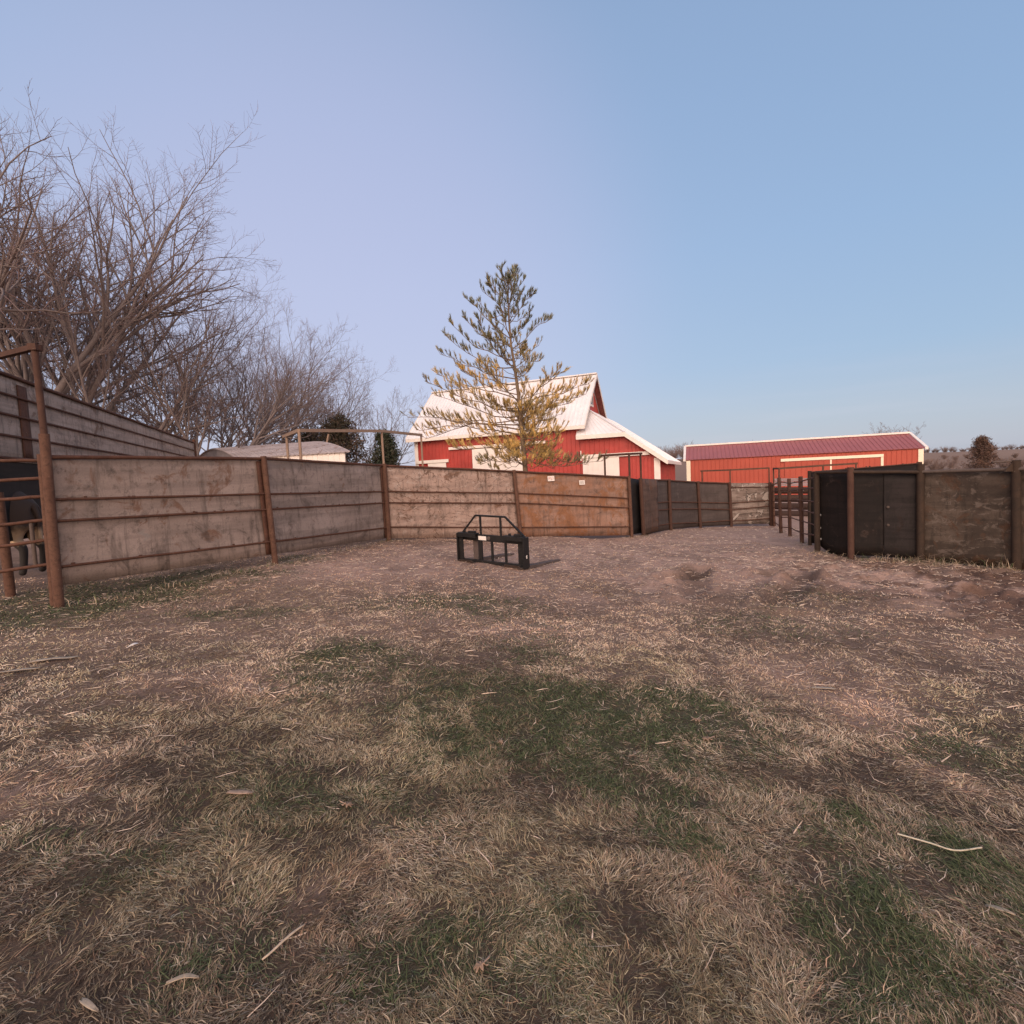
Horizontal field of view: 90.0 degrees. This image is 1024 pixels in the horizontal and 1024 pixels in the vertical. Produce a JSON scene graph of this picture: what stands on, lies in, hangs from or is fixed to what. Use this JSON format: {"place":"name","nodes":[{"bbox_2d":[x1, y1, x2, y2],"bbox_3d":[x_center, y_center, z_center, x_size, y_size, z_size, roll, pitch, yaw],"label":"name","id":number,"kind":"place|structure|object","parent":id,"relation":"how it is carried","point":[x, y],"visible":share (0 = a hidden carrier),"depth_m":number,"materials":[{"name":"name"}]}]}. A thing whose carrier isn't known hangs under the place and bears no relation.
{"place":"outdoors","nodes":[
{"label":"outdoors","id":0,"kind":"place"},
{"bbox_2d":[0,449,1023,1023],"bbox_3d":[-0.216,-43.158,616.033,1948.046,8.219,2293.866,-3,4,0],"label":"ground","id":1,"kind":"structure","parent":0,"point":[942,593],"depth_m":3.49,"materials":[{"name":"brown plant"}]},
{"bbox_2d":[0,492,16,596],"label":"gate post","id":2,"kind":"object","parent":1,"relation":"on","point":[8,577],"visible":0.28,"depth_m":6.76,"materials":[{"name":"metal"}]},
{"bbox_2d":[0,667,39,672],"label":"corn husk","id":3,"kind":"object","parent":1,"relation":"on","point":[20,669],"visible":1,"depth_m":4.18,"materials":[{"name":"beige plant"}]},
{"bbox_2d":[10,491,46,575],"bbox_3d":[-8.639,0.315,8.165,2.278,1.435,0.618,-3,4,0],"label":"cow","id":4,"kind":"object","parent":1,"relation":"on","point":[25,509],"visible":0.7,"depth_m":8.02},
{"bbox_2d":[0,343,64,607],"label":"pipe gateway","id":5,"kind":"object","parent":1,"relation":"on","point":[50,527],"visible":0.81,"depth_m":6.15,"materials":[{"name":"brown metal"}]},
{"bbox_2d":[0,459,45,573],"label":"pipe gate","id":6,"kind":"structure","parent":5,"relation":"attached to","point":[32,541],"depth_m":6.22,"materials":[{"name":"brown metal"}]},
{"bbox_2d":[29,656,77,662],"bbox_3d":[-3.957,1.271,4.416,0.331,0.029,0.050,-4,4,-24],"label":"corn husk","id":7,"kind":"object","parent":1,"relation":"on","point":[43,659],"visible":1,"depth_m":4.42,"materials":[{"name":"beige plant"}]},
{"bbox_2d":[0,241,176,414],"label":"bare tree","id":8,"kind":"object","parent":1,"relation":"on","point":[83,347],"visible":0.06,"depth_m":33.68,"materials":[{"name":"brown plant"}]},
{"bbox_2d":[79,997,98,1011],"bbox_3d":[-1.305,1.518,1.573,0.086,0.025,0.017,-1,4,23],"label":"corn husk","id":9,"kind":"object","parent":1,"relation":"on","point":[87,1003],"visible":1,"depth_m":1.57,"materials":[{"name":"beige plant"}]},
{"bbox_2d":[0,370,196,540],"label":"windbreak fence","id":10,"kind":"object","parent":1,"relation":"on","point":[75,426],"visible":0.37,"depth_m":9.59,"materials":[{"name":"grey wood"}]},
{"bbox_2d":[0,103,251,416],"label":"bare tree","id":11,"kind":"object","parent":1,"relation":"on","point":[135,299],"visible":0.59,"depth_m":25.51,"materials":[{"name":"brown plant"}]},
{"bbox_2d":[0,80,277,394],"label":"bare tree","id":12,"kind":"object","parent":1,"relation":"on","point":[15,261],"visible":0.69,"depth_m":25.13,"materials":[{"name":"brown plant"}]},
{"bbox_2d":[6,284,275,446],"bbox_3d":[-26.076,-6.916,35.070,16.212,14.531,15.453,-6,5,-38],"label":"bare tree","id":13,"kind":"object","parent":1,"relation":"on","point":[171,406],"visible":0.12,"depth_m":35.04,"materials":[{"name":"brown plant"}]},
{"bbox_2d":[0,185,285,440],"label":"bare tree","id":14,"kind":"object","parent":1,"relation":"on","point":[165,425],"visible":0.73,"depth_m":26.48,"materials":[{"name":"brown plant"}]},
{"bbox_2d":[165,973,198,984],"bbox_3d":[-1.060,1.502,1.646,0.100,0.026,0.014,-3,4,-7],"label":"corn husk","id":15,"kind":"object","parent":1,"relation":"on","point":[185,975],"visible":1,"depth_m":1.65,"materials":[{"name":"beige plant"}]},
{"bbox_2d":[56,264,335,450],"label":"bare tree","id":16,"kind":"object","parent":1,"relation":"on","point":[138,398],"visible":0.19,"depth_m":43.79,"materials":[{"name":"brown plant"}]},
{"bbox_2d":[81,272,350,455],"bbox_3d":[-17.479,-6.241,31.429,13.109,13.144,15.132,-5,5,-35],"label":"bare tree","id":17,"kind":"object","parent":1,"relation":"on","point":[260,438],"visible":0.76,"depth_m":29.34,"materials":[{"name":"brown plant"}]},
{"bbox_2d":[52,455,391,584],"bbox_3d":[-4.127,0.104,9.299,0.480,2.193,6.835,-1,4,22],"label":"steel fence","id":18,"kind":"object","parent":1,"relation":"on","point":[119,515],"visible":0.95,"depth_m":7.82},
{"bbox_2d":[227,789,253,793],"bbox_3d":[-1.387,1.433,2.609,0.130,0.027,0.030,-3,4,0],"label":"corn husk","id":19,"kind":"object","parent":1,"relation":"on","point":[240,792],"visible":1,"depth_m":2.61,"materials":[{"name":"beige plant"}]},
{"bbox_2d":[126,288,370,446],"bbox_3d":[-19.702,-8.044,39.161,16.680,15.716,16.752,-5,5,-32],"label":"bare tree","id":20,"kind":"object","parent":1,"relation":"on","point":[268,382],"visible":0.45,"depth_m":37.67,"materials":[{"name":"brown plant"}]},
{"bbox_2d":[200,441,349,461],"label":"round roof shed","id":21,"kind":"structure","parent":1,"relation":"on","point":[320,450],"depth_m":26.64,"materials":[{"name":"metal"}]},
{"bbox_2d":[262,924,305,960],"bbox_3d":[-0.791,1.493,1.783,0.011,0.016,0.160,0,5,37],"label":"corn husk","id":22,"kind":"object","parent":1,"relation":"on","point":[281,942],"visible":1,"depth_m":1.77,"materials":[{"name":"beige plant"}]},
{"bbox_2d":[218,331,395,444],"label":"bare tree","id":23,"kind":"object","parent":1,"relation":"on","point":[347,403],"visible":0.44,"depth_m":46.44,"materials":[{"name":"brown plant"}]},
{"bbox_2d":[288,423,329,442],"bbox_3d":[-14.495,-3.211,37.055,6.207,6.386,6.163,-3,4,0],"label":"cedar tree","id":24,"kind":"object","parent":1,"relation":"on","point":[306,438],"visible":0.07,"depth_m":36.31,"materials":[{"name":"green plant"}]},
{"bbox_2d":[261,364,421,463],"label":"bare tree","id":25,"kind":"object","parent":1,"relation":"on","point":[366,418],"visible":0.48,"depth_m":43.03,"materials":[{"name":"brown plant"}]},
{"bbox_2d":[309,409,375,463],"bbox_3d":[-11.525,-3.164,33.574,5.878,7.186,7.508,0,5,36],"label":"cedar tree","id":26,"kind":"object","parent":1,"relation":"on","point":[341,439],"visible":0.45,"depth_m":33.25,"materials":[{"name":"green plant"}]},
{"bbox_2d":[339,800,352,806],"bbox_3d":[-0.815,1.429,2.508,0.073,0.027,0.044,-3,4,0],"label":"oak leaf","id":27,"kind":"object","parent":1,"relation":"on","point":[348,803],"visible":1,"depth_m":2.51,"materials":[{"name":"brown plant"}]},
{"bbox_2d":[282,429,423,465],"bbox_3d":[-3.691,-0.546,12.335,1.169,2.928,5.113,-1,4,19],"label":"overhead pipe frame","id":28,"kind":"object","parent":1,"relation":"on","point":[291,433],"visible":0.65,"depth_m":10.90,"materials":[{"name":"metal"}]},
{"bbox_2d":[329,390,428,464],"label":"bare tree","id":29,"kind":"object","parent":1,"relation":"on","point":[403,440],"visible":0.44,"depth_m":51.49,"materials":[{"name":"brown plant"}]},
{"bbox_2d":[367,428,403,464],"bbox_3d":[-7.869,-2.387,32.939,3.698,6.038,3.708,-3,4,0],"label":"cedar tree","id":30,"kind":"object","parent":1,"relation":"on","point":[391,455],"visible":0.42,"depth_m":32.44,"materials":[{"name":"green plant"}]},
{"bbox_2d":[399,259,608,470],"bbox_3d":[-0.274,-4.293,18.677,7.508,9.947,5.159,-3,4,0],"label":"pine tree","id":31,"kind":"object","parent":1,"relation":"on","point":[512,450],"visible":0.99,"depth_m":18.56,"materials":[{"name":"green plant"}]},
{"bbox_2d":[456,514,560,569],"bbox_3d":[-0.052,0.516,9.918,1.493,1.036,1.540,0,5,33],"label":"pallet fork","id":32,"kind":"object","parent":1,"relation":"on","point":[521,539],"visible":1,"depth_m":9.45,"materials":[{"name":"black paint"}]},
{"bbox_2d":[387,465,633,538],"bbox_3d":[0.287,-0.068,13.980,7.313,2.678,0.149,-4,4,-24],"label":"steel fence","id":33,"kind":"object","parent":1,"relation":"on","point":[435,502],"visible":0.97,"depth_m":13.82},
{"bbox_2d":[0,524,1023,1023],"bbox_3d":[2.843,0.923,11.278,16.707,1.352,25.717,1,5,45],"label":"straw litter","id":34,"kind":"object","parent":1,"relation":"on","point":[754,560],"visible":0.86,"depth_m":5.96,"materials":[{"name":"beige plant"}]},
{"bbox_2d":[33,528,1021,612],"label":"dry weeds","id":35,"kind":"object","parent":1,"relation":"on","point":[880,559],"visible":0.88,"depth_m":9.40,"materials":[{"name":"plant"}]},
{"bbox_2d":[405,372,681,479],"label":"barn","id":36,"kind":"structure","parent":1,"relation":"on","point":[591,428],"depth_m":32.08,"materials":[{"name":"red metal"}]},
{"bbox_2d":[428,462,445,466],"bbox_3d":[-4.883,-1.225,34.070,1.361,4.060,0.040,-1,4,22],"label":"door","id":37,"kind":"structure","parent":36,"relation":"in","point":[429,464],"depth_m":33.91,"materials":[{"name":"white wood"}]},
{"bbox_2d":[472,445,522,470],"bbox_3d":[-0.859,-1.733,32.397,3.466,4.736,0.042,-1,4,22],"label":"sliding door","id":38,"kind":"structure","parent":36,"relation":"in","point":[475,451],"depth_m":32.41,"materials":[{"name":"white wood"}]},
{"bbox_2d":[583,457,619,475],"bbox_3d":[5.250,-1.302,29.988,2.136,3.751,0.042,-1,4,22],"label":"sliding door","id":39,"kind":"structure","parent":36,"relation":"in","point":[612,463],"depth_m":29.86,"materials":[{"name":"white wood"}]},
{"bbox_2d":[600,452,641,477],"bbox_3d":[3.685,-0.492,16.259,1.221,2.771,1.123,-6,5,-39],"label":"overhead pipe frame","id":40,"kind":"object","parent":1,"relation":"on","point":[621,454],"visible":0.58,"depth_m":16.00,"materials":[{"name":"metal"}]},
{"bbox_2d":[631,478,640,533],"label":"sliding gate","id":41,"kind":"structure","parent":1,"relation":"on","point":[636,506],"depth_m":16.36,"materials":[{"name":"black metal"}]},
{"bbox_2d":[639,478,732,534],"bbox_3d":[6.332,-0.125,18.854,6.695,2.452,0.768,-6,5,-43],"label":"steel fence","id":42,"kind":"object","parent":1,"relation":"on","point":[667,504],"visible":0.98,"depth_m":19.33,"materials":[{"name":"grey metal"}]},
{"bbox_2d":[700,467,769,524],"bbox_3d":[9.327,-0.532,21.242,2.728,2.523,0.770,-2,4,12],"label":"overhead pipe frame","id":43,"kind":"object","parent":1,"relation":"on","point":[729,470],"visible":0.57,"depth_m":21.14,"materials":[{"name":"brown metal"}]},
{"bbox_2d":[731,482,772,525],"bbox_3d":[9.823,-0.178,21.038,1.896,2.114,0.128,-3,4,-6],"label":"steel fence","id":44,"kind":"object","parent":1,"relation":"on","point":[751,503],"visible":0.96,"depth_m":21.05,"materials":[{"name":"grey metal"}]},
{"bbox_2d":[774,478,807,515],"bbox_3d":[14.094,-0.529,23.988,0.183,2.166,3.838,-6,5,-42],"label":"board fence","id":45,"kind":"object","parent":1,"relation":"on","point":[796,505],"visible":0.15,"depth_m":24.56,"materials":[{"name":"wood"}]},
{"bbox_2d":[770,476,813,542],"bbox_3d":[8.809,0.009,16.424,0.377,2.473,10.047,-1,4,22],"label":"pipe fence","id":46,"kind":"object","parent":1,"relation":"on","point":[800,509],"visible":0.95,"depth_m":16.45,"materials":[{"name":"brown metal"}]},
{"bbox_2d":[683,432,927,494],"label":"machine shed","id":47,"kind":"structure","parent":1,"relation":"on","point":[871,450],"depth_m":42.52,"materials":[{"name":"red metal"}]},
{"bbox_2d":[785,460,829,494],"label":"sliding door","id":48,"kind":"structure","parent":47,"relation":"in","point":[795,472],"depth_m":41.69,"materials":[{"name":"red metal"}]},
{"bbox_2d":[832,457,880,469],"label":"sliding door","id":49,"kind":"structure","parent":47,"relation":"in","point":[876,461],"depth_m":40.31,"materials":[{"name":"red metal"}]},
{"bbox_2d":[773,462,857,525],"bbox_3d":[11.203,-0.510,19.374,1.128,2.555,2.965,-6,5,-41],"label":"overhead pipe frame","id":50,"kind":"object","parent":1,"relation":"on","point":[855,464],"visible":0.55,"depth_m":19.35,"materials":[{"name":"brown metal"}]},
{"bbox_2d":[811,687,836,689],"bbox_3d":[2.493,1.411,4.090,0.200,0.027,0.032,-3,4,0],"label":"corn husk","id":51,"kind":"object","parent":1,"relation":"on","point":[824,688],"visible":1,"depth_m":4.10,"materials":[{"name":"beige plant"}]},
{"bbox_2d":[658,439,1023,469],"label":"woodland","id":52,"kind":"object","parent":1,"relation":"on","point":[934,466],"visible":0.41,"depth_m":108.93,"materials":[{"name":"plant"}]},
{"bbox_2d":[808,462,921,544],"bbox_3d":[8.961,-0.037,13.107,2.407,2.366,0.116,0,5,31],"label":"frame","id":53,"kind":"object","parent":1,"relation":"on","point":[909,466],"visible":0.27,"depth_m":13.59,"materials":[{"name":"brown metal"}]},
{"bbox_2d":[862,422,923,436],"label":"bare tree","id":54,"kind":"object","parent":1,"relation":"on","point":[892,430],"visible":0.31,"depth_m":73.46,"materials":[{"name":"brown plant"}]},
{"bbox_2d":[813,460,1023,570],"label":"solid fence","id":55,"kind":"object","parent":1,"relation":"on","point":[975,515],"visible":0.96,"depth_m":10.31,"materials":[{"name":"wood"}]},
{"bbox_2d":[961,435,999,467],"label":"oak tree","id":56,"kind":"object","parent":1,"relation":"on","point":[983,449],"visible":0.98,"depth_m":61.48,"materials":[{"name":"brown plant"}]},
{"bbox_2d":[985,904,1015,915],"bbox_3d":[1.863,1.521,1.955,0.086,0.020,0.018,0,5,37],"label":"corn husk","id":57,"kind":"object","parent":1,"relation":"on","point":[1001,909],"visible":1,"depth_m":1.96,"materials":[{"name":"beige plant"}]},
{"bbox_2d":[0,552,1023,1023],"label":"green grass","id":58,"kind":"structure","parent":0,"point":[868,896],"depth_m":2.38,"materials":[{"name":"plant"}]},
{"bbox_2d":[473,954,490,972],"bbox_3d":[-0.096,1.509,1.711,0.069,0.023,0.040,-5,4,-31],"label":"oak leaf","id":59,"kind":"object","parent":58,"relation":"on","point":[479,965],"visible":1,"depth_m":1.71,"materials":[{"name":"brown plant"}]},
{"bbox_2d":[702,736,713,740],"bbox_3d":[1.237,1.422,3.217,0.088,0.024,0.051,-3,4,0],"label":"oak leaf","id":60,"kind":"object","parent":58,"relation":"on","point":[705,738],"visible":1,"depth_m":3.22,"materials":[{"name":"beige plant"}]},
{"bbox_2d":[897,833,981,850],"bbox_3d":[1.924,1.489,2.285,0.326,0.030,0.077,-2,4,15],"label":"dry stalk","id":61,"kind":"object","parent":58,"relation":"on","point":[939,845],"visible":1,"depth_m":2.27,"materials":[{"name":"beige plant"}]},
{"bbox_2d":[0,0,1023,465],"label":"sky","id":62,"kind":"structure","parent":0,"point":[757,220],"materials":[{"name":"blue"}]}
]}

